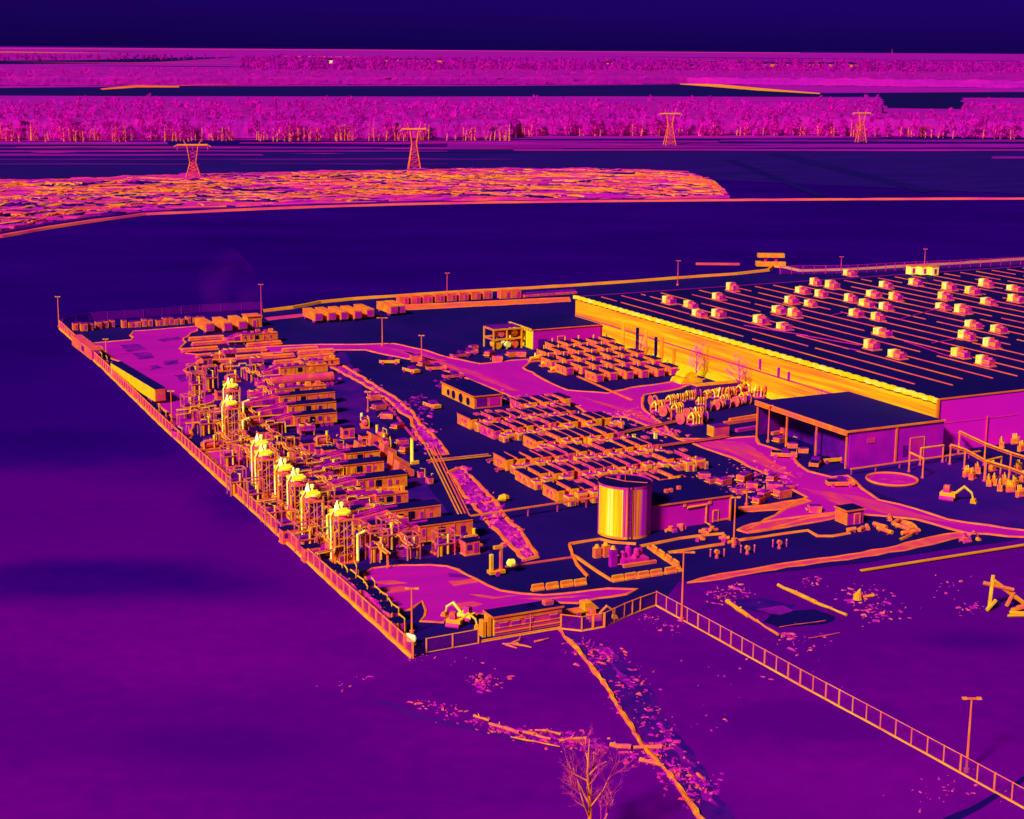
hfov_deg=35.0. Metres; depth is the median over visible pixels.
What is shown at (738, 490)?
scrap skip
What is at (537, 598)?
bare earth
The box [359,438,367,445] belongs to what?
relay box
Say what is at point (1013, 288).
rooftop unit
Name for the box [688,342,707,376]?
bare tree
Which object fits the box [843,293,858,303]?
rooftop unit
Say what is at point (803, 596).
log
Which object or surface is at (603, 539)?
kerb
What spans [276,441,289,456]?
pipe run
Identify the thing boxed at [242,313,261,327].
switch room
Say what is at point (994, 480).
switch gear
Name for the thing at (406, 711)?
field track
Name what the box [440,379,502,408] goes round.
site cabin
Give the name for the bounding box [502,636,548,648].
fallen branch
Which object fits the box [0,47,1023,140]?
trees
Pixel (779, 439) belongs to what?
scrap skip
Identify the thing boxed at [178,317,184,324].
equipment crate
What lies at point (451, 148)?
field
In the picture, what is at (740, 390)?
pipe manifold
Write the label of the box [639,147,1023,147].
field
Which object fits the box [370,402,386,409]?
scrap skip
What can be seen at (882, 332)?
rooftop unit
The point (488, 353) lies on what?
scrap skip
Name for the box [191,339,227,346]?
pipe stack
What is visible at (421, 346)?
light pole
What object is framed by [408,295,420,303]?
shipping container
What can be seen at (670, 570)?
concrete barrier
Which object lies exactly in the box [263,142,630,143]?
field
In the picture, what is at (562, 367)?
generator box
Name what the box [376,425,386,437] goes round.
fuel skid
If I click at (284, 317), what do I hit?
path
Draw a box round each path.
[264,314,303,320]
[405,297,570,309]
[686,532,969,582]
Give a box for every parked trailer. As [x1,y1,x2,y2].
[195,317,213,333]
[212,317,231,332]
[228,315,246,330]
[302,307,322,322]
[315,307,335,321]
[328,306,348,320]
[340,305,361,320]
[354,304,373,318]
[376,301,397,315]
[385,300,404,314]
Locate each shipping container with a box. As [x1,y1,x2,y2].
[396,295,408,304]
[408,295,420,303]
[420,294,432,302]
[432,293,444,301]
[444,292,456,300]
[456,291,468,300]
[468,291,480,299]
[480,290,492,298]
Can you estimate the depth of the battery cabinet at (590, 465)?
310.20 m
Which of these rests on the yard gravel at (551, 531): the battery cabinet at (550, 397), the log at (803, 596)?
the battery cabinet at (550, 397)
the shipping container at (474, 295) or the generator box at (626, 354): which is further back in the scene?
the shipping container at (474, 295)
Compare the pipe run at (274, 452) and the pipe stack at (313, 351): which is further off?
the pipe stack at (313, 351)
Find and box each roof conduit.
[744,325,807,335]
[800,335,859,345]
[900,308,939,318]
[904,341,951,357]
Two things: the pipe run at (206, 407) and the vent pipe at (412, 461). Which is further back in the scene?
the pipe run at (206, 407)
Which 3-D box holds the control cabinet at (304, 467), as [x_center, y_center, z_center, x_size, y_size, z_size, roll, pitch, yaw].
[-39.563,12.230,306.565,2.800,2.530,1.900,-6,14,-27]
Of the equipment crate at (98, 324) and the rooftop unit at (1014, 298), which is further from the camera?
the equipment crate at (98, 324)
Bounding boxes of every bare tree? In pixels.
[557,724,641,818]
[637,337,647,350]
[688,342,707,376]
[725,353,749,388]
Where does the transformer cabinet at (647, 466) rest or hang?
on the yard gravel at (551, 531)
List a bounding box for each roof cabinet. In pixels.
[906,264,916,274]
[917,265,927,274]
[928,265,939,274]
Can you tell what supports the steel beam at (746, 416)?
on the yard gravel at (551, 531)
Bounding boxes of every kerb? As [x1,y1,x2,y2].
[568,543,588,576]
[569,538,635,544]
[574,554,611,581]
[624,569,681,579]
[639,532,724,546]
[647,546,681,568]
[667,542,724,553]
[738,529,850,540]
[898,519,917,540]
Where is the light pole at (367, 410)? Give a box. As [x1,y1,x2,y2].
[364,391,370,411]
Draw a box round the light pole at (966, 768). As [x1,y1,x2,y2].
[962,697,981,772]
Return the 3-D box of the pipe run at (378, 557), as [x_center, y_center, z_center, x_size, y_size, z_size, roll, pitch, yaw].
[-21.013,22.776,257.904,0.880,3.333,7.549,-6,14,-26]
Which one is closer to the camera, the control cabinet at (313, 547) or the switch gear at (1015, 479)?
the control cabinet at (313, 547)
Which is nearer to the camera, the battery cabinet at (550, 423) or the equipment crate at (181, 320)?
the battery cabinet at (550, 423)
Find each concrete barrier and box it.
[531,583,544,591]
[545,581,558,589]
[559,579,572,587]
[573,578,586,586]
[611,574,624,582]
[624,572,636,580]
[637,570,649,578]
[650,544,657,553]
[650,568,662,576]
[657,549,664,557]
[665,554,672,562]
[665,566,676,574]
[672,558,680,567]
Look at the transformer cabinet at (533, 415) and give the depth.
352.60 m
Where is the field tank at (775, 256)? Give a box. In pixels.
[755,253,785,265]
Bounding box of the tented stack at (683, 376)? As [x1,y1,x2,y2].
[670,368,701,383]
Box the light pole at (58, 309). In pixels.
[55,296,59,326]
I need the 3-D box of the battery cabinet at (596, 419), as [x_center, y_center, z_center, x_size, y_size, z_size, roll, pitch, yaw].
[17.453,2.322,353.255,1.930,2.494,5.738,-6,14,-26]
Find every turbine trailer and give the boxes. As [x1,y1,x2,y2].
[225,328,277,344]
[241,388,334,407]
[250,381,325,398]
[251,398,336,417]
[255,371,337,388]
[259,408,337,429]
[261,361,327,377]
[298,355,339,367]
[299,456,383,478]
[304,446,379,466]
[315,469,407,495]
[333,485,407,508]
[334,499,440,528]
[362,513,472,547]
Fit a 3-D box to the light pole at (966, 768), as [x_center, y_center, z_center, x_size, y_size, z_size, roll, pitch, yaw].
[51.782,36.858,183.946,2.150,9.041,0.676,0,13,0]
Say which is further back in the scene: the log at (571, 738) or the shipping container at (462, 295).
the shipping container at (462, 295)
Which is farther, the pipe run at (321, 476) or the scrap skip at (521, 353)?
the scrap skip at (521, 353)
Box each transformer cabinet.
[474,419,482,431]
[483,417,493,422]
[499,433,508,442]
[506,430,515,440]
[510,463,520,474]
[515,430,521,439]
[524,402,534,407]
[528,413,536,418]
[530,478,541,489]
[534,458,545,466]
[537,443,548,448]
[541,425,549,433]
[541,477,548,487]
[542,473,553,482]
[549,442,557,447]
[552,425,562,431]
[555,456,567,462]
[559,473,572,480]
[561,437,571,444]
[562,422,574,429]
[563,492,575,506]
[572,438,581,444]
[573,453,584,460]
[574,489,587,503]
[582,470,594,475]
[584,452,595,458]
[585,421,595,429]
[588,435,596,444]
[588,487,597,502]
[597,436,605,441]
[598,468,607,474]
[607,466,617,473]
[609,450,619,457]
[617,418,624,428]
[619,467,629,473]
[628,465,634,473]
[634,448,644,454]
[635,466,641,472]
[642,460,652,472]
[643,445,652,454]
[652,463,657,470]
[657,459,668,467]
[668,461,679,467]
[677,460,683,469]
[682,457,693,471]
[692,456,704,469]
[692,461,696,470]
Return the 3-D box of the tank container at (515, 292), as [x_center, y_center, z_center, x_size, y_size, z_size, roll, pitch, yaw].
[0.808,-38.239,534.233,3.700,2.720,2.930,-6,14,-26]
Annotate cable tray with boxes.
[381,398,416,440]
[424,443,461,513]
[427,453,490,463]
[432,446,469,514]
[469,496,597,518]
[486,420,676,462]
[495,435,729,471]
[505,556,575,567]
[577,376,632,400]
[850,450,980,474]
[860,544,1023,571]
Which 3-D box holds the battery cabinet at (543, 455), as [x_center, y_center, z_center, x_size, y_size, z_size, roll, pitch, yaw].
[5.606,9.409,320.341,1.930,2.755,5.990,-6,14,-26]
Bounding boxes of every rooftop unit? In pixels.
[661,295,677,304]
[682,300,699,308]
[690,309,708,317]
[710,308,727,318]
[711,292,726,300]
[725,282,739,291]
[751,314,771,325]
[770,305,787,314]
[775,322,794,330]
[783,295,800,304]
[786,307,803,318]
[794,286,811,294]
[803,299,818,307]
[809,277,822,286]
[813,289,829,298]
[823,280,840,289]
[842,269,858,276]
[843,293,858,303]
[847,308,865,317]
[857,298,876,307]
[862,339,881,350]
[864,290,883,298]
[869,312,886,321]
[871,327,894,337]
[878,281,894,288]
[878,302,894,311]
[886,349,908,359]
[888,292,903,301]
[907,278,923,286]
[934,302,951,310]
[936,291,954,300]
[940,282,958,291]
[949,347,971,359]
[953,303,972,314]
[956,329,977,341]
[963,286,981,295]
[963,319,983,329]
[974,354,996,367]
[977,278,994,287]
[979,297,997,305]
[981,337,1001,349]
[989,324,1008,333]
[1005,284,1023,291]
[1006,294,1023,303]
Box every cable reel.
[648,395,657,405]
[658,405,669,415]
[670,410,676,420]
[676,413,687,423]
[683,407,693,417]
[695,389,700,398]
[700,411,707,420]
[705,401,711,410]
[712,399,723,409]
[724,398,730,407]
[731,396,742,406]
[743,394,751,403]
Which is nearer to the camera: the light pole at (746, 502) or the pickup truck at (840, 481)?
the light pole at (746, 502)
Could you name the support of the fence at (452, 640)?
on the yard gravel at (551, 531)
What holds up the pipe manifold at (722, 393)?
on the yard gravel at (551, 531)
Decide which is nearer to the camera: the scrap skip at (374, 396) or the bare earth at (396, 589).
the bare earth at (396, 589)
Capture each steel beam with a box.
[723,417,755,424]
[728,414,756,420]
[735,425,755,431]
[771,430,781,435]
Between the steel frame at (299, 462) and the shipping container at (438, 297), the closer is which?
the steel frame at (299, 462)
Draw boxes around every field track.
[365,697,525,743]
[725,160,826,195]
[771,154,936,191]
[943,776,1023,818]
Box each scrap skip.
[366,393,380,400]
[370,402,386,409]
[378,412,393,418]
[389,421,404,429]
[394,438,408,445]
[398,444,409,453]
[408,354,420,361]
[416,360,429,366]
[469,344,478,349]
[484,350,494,356]
[490,355,502,361]
[505,350,516,356]
[515,350,526,356]
[696,471,710,478]
[704,476,717,483]
[715,476,731,485]
[732,486,746,493]
[734,471,751,483]
[744,481,757,488]
[751,494,764,504]
[757,489,770,498]
[766,473,777,481]
[766,481,782,491]
[771,435,784,443]
[771,486,791,498]
[780,426,785,434]
[783,483,794,488]
[785,442,797,447]
[796,447,808,452]
[805,504,821,512]
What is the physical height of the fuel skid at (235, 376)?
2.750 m
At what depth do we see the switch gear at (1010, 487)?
301.88 m
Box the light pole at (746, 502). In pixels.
[742,491,750,505]
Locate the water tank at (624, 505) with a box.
[597,474,652,539]
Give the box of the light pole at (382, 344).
[377,317,387,345]
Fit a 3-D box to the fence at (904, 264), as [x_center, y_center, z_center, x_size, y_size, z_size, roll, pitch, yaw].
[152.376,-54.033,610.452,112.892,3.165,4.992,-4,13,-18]
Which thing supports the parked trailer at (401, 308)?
on the yard gravel at (551, 531)
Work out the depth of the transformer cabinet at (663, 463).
313.33 m
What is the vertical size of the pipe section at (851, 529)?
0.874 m
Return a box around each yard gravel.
[67,261,1023,656]
[205,352,490,563]
[825,451,1023,528]
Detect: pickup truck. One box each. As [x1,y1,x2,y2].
[379,356,399,364]
[402,365,419,373]
[423,400,440,409]
[425,363,446,370]
[442,370,463,379]
[450,350,469,357]
[461,347,477,354]
[771,448,796,458]
[809,455,822,467]
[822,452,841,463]
[825,476,854,487]
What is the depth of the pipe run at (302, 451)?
317.75 m
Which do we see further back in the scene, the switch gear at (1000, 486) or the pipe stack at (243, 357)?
the pipe stack at (243, 357)
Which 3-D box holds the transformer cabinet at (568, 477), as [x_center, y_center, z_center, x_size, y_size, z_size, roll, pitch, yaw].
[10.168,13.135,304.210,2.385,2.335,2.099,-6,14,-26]
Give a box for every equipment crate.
[72,322,77,330]
[79,322,87,330]
[87,322,92,330]
[94,320,101,328]
[101,320,108,327]
[109,319,114,326]
[121,319,126,327]
[127,320,134,327]
[134,320,140,327]
[141,318,146,326]
[146,318,152,326]
[155,319,162,325]
[162,317,167,325]
[165,316,173,325]
[173,318,177,324]
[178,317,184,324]
[185,315,190,323]
[191,316,196,323]
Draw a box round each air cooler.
[213,406,221,418]
[222,347,236,357]
[236,442,254,456]
[247,388,262,398]
[249,355,263,363]
[249,363,264,373]
[297,422,314,434]
[314,469,332,478]
[344,486,365,495]
[366,501,385,510]
[386,514,408,524]
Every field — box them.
[0,51,80,52]
[0,57,230,63]
[0,84,1023,97]
[0,141,167,143]
[0,147,509,148]
[0,154,261,155]
[0,158,158,159]
[0,163,199,164]
[5,150,304,151]
[16,147,239,147]
[46,53,188,54]
[79,62,236,63]
[95,146,216,146]
[98,65,239,66]
[159,158,511,159]
[164,150,447,151]
[240,163,424,164]
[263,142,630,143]
[294,140,375,140]
[303,153,338,153]
[341,158,455,158]
[384,148,515,148]
[415,140,718,141]
[426,141,474,141]
[429,145,531,145]
[447,143,1023,146]
[510,147,747,148]
[513,149,1023,150]
[592,56,837,58]
[613,137,878,138]
[631,142,715,142]
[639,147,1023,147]
[673,144,718,144]
[720,139,1023,141]
[880,95,963,108]
[992,156,1023,158]
[994,141,1023,141]
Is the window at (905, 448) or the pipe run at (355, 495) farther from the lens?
the window at (905, 448)
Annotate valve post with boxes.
[714,549,719,558]
[745,545,749,554]
[777,540,781,548]
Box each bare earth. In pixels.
[93,326,215,438]
[120,344,145,351]
[132,352,153,358]
[150,365,162,369]
[158,336,180,341]
[163,360,179,364]
[174,374,188,381]
[204,450,247,473]
[362,564,638,622]
[376,580,404,584]
[380,586,413,592]
[448,573,470,577]
[449,579,477,585]
[450,601,481,608]
[471,594,515,598]
[523,595,586,599]
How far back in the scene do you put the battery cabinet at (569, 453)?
321.34 m
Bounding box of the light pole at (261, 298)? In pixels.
[258,284,262,317]
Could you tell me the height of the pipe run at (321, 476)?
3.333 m
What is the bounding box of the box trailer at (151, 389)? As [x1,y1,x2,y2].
[110,361,165,401]
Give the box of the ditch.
[564,632,733,818]
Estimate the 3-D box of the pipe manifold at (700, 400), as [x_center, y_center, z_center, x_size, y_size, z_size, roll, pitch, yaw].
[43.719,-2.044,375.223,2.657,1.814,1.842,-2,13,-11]
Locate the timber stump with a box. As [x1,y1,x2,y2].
[853,589,873,600]
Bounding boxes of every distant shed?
[385,58,441,61]
[760,62,857,66]
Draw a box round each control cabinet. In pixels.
[194,363,206,374]
[200,356,212,365]
[214,388,226,399]
[241,408,253,420]
[255,429,270,440]
[262,502,280,517]
[264,420,277,431]
[278,525,297,543]
[285,433,300,447]
[291,448,305,457]
[294,466,310,473]
[299,439,314,453]
[300,543,320,562]
[304,477,319,483]
[311,455,326,467]
[320,446,336,453]
[329,490,346,498]
[340,425,354,438]
[345,441,360,447]
[346,504,363,515]
[358,432,368,445]
[367,520,385,534]
[403,532,418,544]
[460,536,480,555]
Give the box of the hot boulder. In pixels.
[484,494,509,503]
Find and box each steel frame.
[180,393,194,418]
[186,363,198,381]
[188,370,204,396]
[188,390,204,409]
[197,410,214,435]
[202,364,218,389]
[220,443,239,466]
[226,465,246,496]
[228,429,246,451]
[243,476,264,508]
[260,497,281,524]
[266,431,281,452]
[275,505,294,534]
[290,446,306,466]
[294,520,317,554]
[305,479,314,490]
[313,482,334,515]
[327,499,349,530]
[354,519,366,546]
[365,527,388,563]
[376,514,398,551]
[400,530,420,560]
[432,527,455,556]
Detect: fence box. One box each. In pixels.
[159,410,167,419]
[171,426,183,438]
[327,561,344,572]
[335,564,349,576]
[341,569,357,582]
[345,561,358,577]
[347,575,363,589]
[355,581,369,597]
[363,577,376,588]
[364,585,382,603]
[370,591,388,609]
[378,598,393,613]
[381,603,400,618]
[388,613,406,633]
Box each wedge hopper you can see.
[353,440,363,447]
[367,431,382,445]
[379,443,396,458]
[386,451,409,469]
[393,460,413,477]
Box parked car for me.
[521,292,528,297]
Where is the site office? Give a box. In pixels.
[479,599,563,636]
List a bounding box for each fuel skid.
[199,435,219,450]
[210,350,222,358]
[218,359,235,371]
[222,370,240,382]
[246,411,263,426]
[266,490,276,501]
[276,452,292,465]
[313,431,332,446]
[324,538,332,555]
[360,413,369,428]
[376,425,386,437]
[383,433,390,446]
[430,533,457,554]
[456,528,482,549]
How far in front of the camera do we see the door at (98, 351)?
421.95 m
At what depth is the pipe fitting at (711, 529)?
275.94 m
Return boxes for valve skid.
[528,353,540,361]
[548,362,556,372]
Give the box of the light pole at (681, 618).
[673,551,694,620]
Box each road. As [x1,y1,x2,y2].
[0,48,774,52]
[0,197,1023,237]
[101,85,178,89]
[261,343,1023,537]
[681,84,819,93]
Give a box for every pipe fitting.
[664,526,676,532]
[677,523,685,530]
[696,534,705,541]
[698,528,709,533]
[706,526,717,531]
[719,534,729,542]
[727,538,739,544]
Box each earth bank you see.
[330,363,448,455]
[447,466,539,560]
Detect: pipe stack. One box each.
[181,346,218,352]
[188,335,224,341]
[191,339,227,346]
[195,352,233,358]
[196,357,235,363]
[234,346,266,353]
[235,353,272,360]
[245,340,281,347]
[262,353,294,360]
[272,357,308,364]
[281,346,318,352]
[297,348,334,354]
[297,352,333,357]
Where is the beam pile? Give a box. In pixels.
[983,575,1023,616]
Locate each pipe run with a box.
[176,405,210,419]
[176,409,207,425]
[183,403,215,419]
[185,418,220,433]
[215,421,226,436]
[216,431,229,451]
[225,436,258,452]
[226,362,255,373]
[239,446,252,463]
[240,412,249,429]
[241,367,252,381]
[244,405,256,415]
[244,437,254,451]
[247,454,253,471]
[251,370,263,382]
[251,419,285,436]
[256,494,284,513]
[258,385,267,390]
[259,434,294,449]
[260,423,273,437]
[262,378,273,388]
[263,390,274,395]
[267,442,277,458]
[272,450,282,458]
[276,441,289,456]
[277,456,312,471]
[278,502,293,517]
[287,508,303,529]
[292,524,332,546]
[294,446,309,456]
[294,467,311,476]
[307,456,340,467]
[308,465,343,478]
[314,474,328,485]
[315,474,349,483]
[315,531,332,557]
[315,544,355,562]
[319,484,353,496]
[324,505,331,523]
[338,494,369,510]
[355,526,369,547]
[356,501,393,512]
[369,540,390,567]
[384,512,400,527]
[394,533,412,559]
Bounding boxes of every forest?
[0,52,1023,72]
[0,66,1023,79]
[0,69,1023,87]
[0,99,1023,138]
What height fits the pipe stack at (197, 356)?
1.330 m
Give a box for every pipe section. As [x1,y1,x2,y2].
[846,527,856,531]
[857,525,864,531]
[872,522,887,528]
[876,526,893,534]
[886,514,892,520]
[891,518,900,524]
[893,522,911,529]
[900,528,920,534]
[901,520,915,528]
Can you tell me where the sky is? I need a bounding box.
[0,0,1023,53]
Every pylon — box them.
[174,140,210,176]
[400,123,427,168]
[658,110,681,144]
[852,108,871,142]
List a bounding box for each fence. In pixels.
[59,320,413,658]
[61,302,262,322]
[426,629,478,652]
[479,626,559,642]
[560,592,656,631]
[656,591,1023,808]
[780,257,1020,273]
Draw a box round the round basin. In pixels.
[865,472,918,486]
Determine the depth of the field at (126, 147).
1298.52 m
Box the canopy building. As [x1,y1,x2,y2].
[755,391,945,468]
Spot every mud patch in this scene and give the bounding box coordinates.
[591,644,619,659]
[606,660,636,691]
[658,721,695,766]
[679,758,718,806]
[735,598,794,611]
[757,606,792,614]
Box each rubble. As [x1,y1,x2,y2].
[258,518,647,765]
[337,366,533,561]
[407,614,1007,812]
[409,379,457,414]
[502,389,802,498]
[562,637,739,808]
[706,575,998,650]
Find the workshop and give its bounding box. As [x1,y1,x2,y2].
[508,317,601,348]
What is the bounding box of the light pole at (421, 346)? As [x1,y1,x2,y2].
[418,335,424,360]
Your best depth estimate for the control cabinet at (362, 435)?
333.05 m
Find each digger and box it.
[440,601,476,622]
[445,611,478,628]
[586,605,617,622]
[939,484,977,503]
[959,530,980,543]
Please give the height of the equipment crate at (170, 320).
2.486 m
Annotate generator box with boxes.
[536,345,553,357]
[541,353,558,367]
[545,338,561,349]
[551,344,567,355]
[555,359,573,374]
[556,352,573,364]
[557,337,574,349]
[567,343,583,355]
[570,358,588,373]
[571,335,587,347]
[571,350,588,362]
[580,342,596,352]
[584,349,601,361]
[585,357,602,370]
[585,366,603,381]
[586,335,603,346]
[594,341,610,353]
[598,333,614,344]
[599,364,616,379]
[600,348,617,359]
[600,356,619,369]
[608,340,624,352]
[612,346,630,358]
[614,354,631,367]
[614,363,633,378]
[626,345,644,357]
[629,353,646,366]
[630,362,648,377]
[643,352,661,365]
[645,361,664,376]
[659,359,678,374]
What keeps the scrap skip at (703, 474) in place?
on the yard gravel at (551, 531)
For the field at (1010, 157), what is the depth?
1261.61 m
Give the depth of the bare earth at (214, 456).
322.87 m
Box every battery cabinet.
[457,412,477,429]
[471,412,487,421]
[479,422,501,439]
[480,409,500,422]
[492,409,510,420]
[492,422,511,431]
[493,451,513,470]
[502,408,522,418]
[503,419,523,432]
[504,450,525,464]
[509,397,528,407]
[513,406,532,416]
[513,418,533,430]
[514,468,538,487]
[519,450,539,464]
[520,396,536,405]
[522,433,543,448]
[525,407,543,415]
[526,418,545,429]
[527,465,548,478]
[529,448,551,461]
[530,395,549,405]
[533,432,555,443]
[534,405,554,414]
[536,414,556,429]
[540,393,558,402]
[540,465,562,483]
[542,481,565,501]
[543,447,563,461]
[546,404,566,415]
[546,429,568,443]
[548,416,568,426]
[551,461,574,479]
[552,392,570,405]
[554,444,575,460]
[555,403,576,414]
[556,479,579,494]
[558,429,580,441]
[559,415,577,427]
[565,443,587,455]
[565,460,588,478]
[568,428,591,443]
[570,479,592,491]
[571,413,591,427]
[577,458,602,472]
[578,427,601,437]
[579,443,602,456]
[580,474,597,489]
[582,412,602,425]
[591,440,612,455]
[591,457,611,470]
[592,411,611,425]
[592,425,614,437]
[602,457,626,473]
[604,424,624,437]
[604,441,622,452]
[612,439,634,451]
[612,454,638,469]
[623,451,648,468]
[625,437,647,450]
[632,472,657,480]
[636,435,659,451]
[639,454,661,464]
[644,470,667,479]
[651,451,674,462]
[657,467,681,478]
[661,450,682,462]
[669,467,694,477]
[674,448,698,459]
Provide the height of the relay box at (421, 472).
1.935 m
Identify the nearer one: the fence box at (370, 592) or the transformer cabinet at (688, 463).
the fence box at (370, 592)
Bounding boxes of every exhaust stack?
[221,395,249,443]
[223,378,249,418]
[251,433,279,486]
[254,443,278,498]
[274,457,296,512]
[286,467,319,524]
[300,483,334,543]
[329,501,365,564]
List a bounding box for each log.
[473,713,489,720]
[489,722,519,732]
[511,737,559,746]
[522,730,550,739]
[535,729,560,734]
[560,736,586,741]
[609,742,631,749]
[633,744,661,748]
[639,757,664,767]
[725,599,747,616]
[747,614,778,635]
[777,583,816,603]
[780,620,825,626]
[815,601,847,615]
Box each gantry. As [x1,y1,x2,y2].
[907,452,924,478]
[918,444,943,465]
[948,444,1023,481]
[957,430,1023,474]
[982,456,1001,481]
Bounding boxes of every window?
[477,398,486,406]
[490,397,498,404]
[499,621,507,627]
[511,619,519,625]
[525,617,533,623]
[549,613,557,619]
[867,438,875,443]
[902,445,907,456]
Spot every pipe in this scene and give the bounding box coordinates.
[410,438,418,464]
[696,263,739,264]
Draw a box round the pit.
[763,609,835,627]
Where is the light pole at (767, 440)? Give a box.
[766,405,772,442]
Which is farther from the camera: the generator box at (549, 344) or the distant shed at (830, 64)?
the distant shed at (830, 64)
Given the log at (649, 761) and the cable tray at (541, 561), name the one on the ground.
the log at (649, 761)
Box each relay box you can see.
[314,446,321,454]
[331,434,337,443]
[336,440,344,448]
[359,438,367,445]
[373,440,380,447]
[396,545,403,556]
[417,468,426,477]
[425,473,432,483]
[451,535,460,544]
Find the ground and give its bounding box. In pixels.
[0,46,1023,818]
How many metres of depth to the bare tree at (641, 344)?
427.72 m
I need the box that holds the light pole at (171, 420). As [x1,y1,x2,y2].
[167,390,174,421]
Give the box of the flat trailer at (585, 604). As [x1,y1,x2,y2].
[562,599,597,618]
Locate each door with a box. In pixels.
[92,350,99,358]
[252,320,256,327]
[538,339,546,347]
[557,336,564,342]
[712,510,718,521]
[854,513,860,524]
[909,436,924,459]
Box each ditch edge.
[0,197,647,232]
[558,627,704,818]
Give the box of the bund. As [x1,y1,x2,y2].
[262,258,1023,311]
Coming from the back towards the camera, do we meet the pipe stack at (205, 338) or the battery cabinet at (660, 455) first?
the pipe stack at (205, 338)
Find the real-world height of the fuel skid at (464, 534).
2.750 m
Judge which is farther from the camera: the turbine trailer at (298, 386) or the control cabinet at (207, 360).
the control cabinet at (207, 360)
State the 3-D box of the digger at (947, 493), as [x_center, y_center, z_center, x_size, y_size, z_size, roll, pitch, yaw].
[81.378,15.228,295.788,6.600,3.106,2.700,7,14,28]
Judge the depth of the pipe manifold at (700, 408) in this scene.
364.16 m
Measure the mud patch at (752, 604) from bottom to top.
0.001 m
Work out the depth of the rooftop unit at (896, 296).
459.69 m
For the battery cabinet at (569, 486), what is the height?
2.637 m
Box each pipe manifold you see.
[649,399,665,411]
[665,394,676,405]
[670,402,683,413]
[675,393,685,401]
[684,390,694,400]
[685,411,702,425]
[694,406,703,412]
[695,397,706,404]
[701,389,711,398]
[709,388,720,398]
[717,387,729,397]
[720,393,730,402]
[727,386,736,396]
[735,384,743,394]
[739,391,750,398]
[742,381,751,392]
[752,385,766,397]
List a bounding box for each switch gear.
[962,465,970,477]
[968,467,976,479]
[974,461,980,473]
[986,473,992,486]
[988,460,997,471]
[992,473,997,485]
[997,478,1004,491]
[999,436,1004,447]
[1002,472,1007,484]
[1006,480,1015,492]
[1011,433,1019,444]
[1011,474,1018,486]
[1014,460,1022,470]
[1015,485,1023,497]
[1017,440,1023,451]
[1019,470,1023,483]
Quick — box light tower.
[487,545,515,575]
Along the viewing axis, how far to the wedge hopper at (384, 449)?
323.07 m
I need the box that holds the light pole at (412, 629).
[405,587,418,633]
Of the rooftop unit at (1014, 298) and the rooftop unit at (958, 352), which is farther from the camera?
the rooftop unit at (1014, 298)
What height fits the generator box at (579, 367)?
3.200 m
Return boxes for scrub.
[0,167,729,230]
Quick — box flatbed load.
[691,380,742,392]
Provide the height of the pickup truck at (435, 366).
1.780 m
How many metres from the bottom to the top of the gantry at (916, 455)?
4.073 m
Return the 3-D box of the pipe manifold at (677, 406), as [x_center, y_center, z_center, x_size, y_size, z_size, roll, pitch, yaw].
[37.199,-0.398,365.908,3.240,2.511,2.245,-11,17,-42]
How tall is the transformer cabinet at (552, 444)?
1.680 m
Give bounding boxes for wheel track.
[378,346,445,360]
[404,351,519,390]
[578,396,661,426]
[697,441,798,478]
[800,487,957,523]
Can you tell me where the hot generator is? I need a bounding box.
[406,633,415,644]
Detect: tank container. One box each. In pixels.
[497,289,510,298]
[509,288,520,297]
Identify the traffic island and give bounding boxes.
[736,512,834,533]
[738,498,811,511]
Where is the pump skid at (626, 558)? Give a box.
[617,545,656,567]
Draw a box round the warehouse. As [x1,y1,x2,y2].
[573,266,1023,451]
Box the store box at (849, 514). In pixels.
[834,503,865,524]
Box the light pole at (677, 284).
[676,260,680,285]
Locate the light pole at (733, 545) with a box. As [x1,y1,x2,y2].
[731,496,739,547]
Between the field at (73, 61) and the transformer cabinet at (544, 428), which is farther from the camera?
the field at (73, 61)
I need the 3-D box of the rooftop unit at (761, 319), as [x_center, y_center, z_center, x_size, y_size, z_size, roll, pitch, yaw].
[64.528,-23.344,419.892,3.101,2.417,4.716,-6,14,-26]
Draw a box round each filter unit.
[592,544,608,558]
[601,541,617,557]
[608,545,621,566]
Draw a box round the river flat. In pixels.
[0,144,1023,193]
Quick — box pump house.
[651,476,732,530]
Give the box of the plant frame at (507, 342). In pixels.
[483,323,522,349]
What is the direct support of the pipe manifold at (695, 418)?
on the yard gravel at (551, 531)
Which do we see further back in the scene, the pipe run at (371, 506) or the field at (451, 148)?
the field at (451, 148)
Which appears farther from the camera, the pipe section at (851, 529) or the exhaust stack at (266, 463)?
the exhaust stack at (266, 463)
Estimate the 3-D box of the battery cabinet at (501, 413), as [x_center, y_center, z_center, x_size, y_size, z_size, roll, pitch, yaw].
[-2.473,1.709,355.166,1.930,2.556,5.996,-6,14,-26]
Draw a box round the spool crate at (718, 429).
[707,423,729,436]
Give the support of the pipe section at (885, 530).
on the yard gravel at (551, 531)

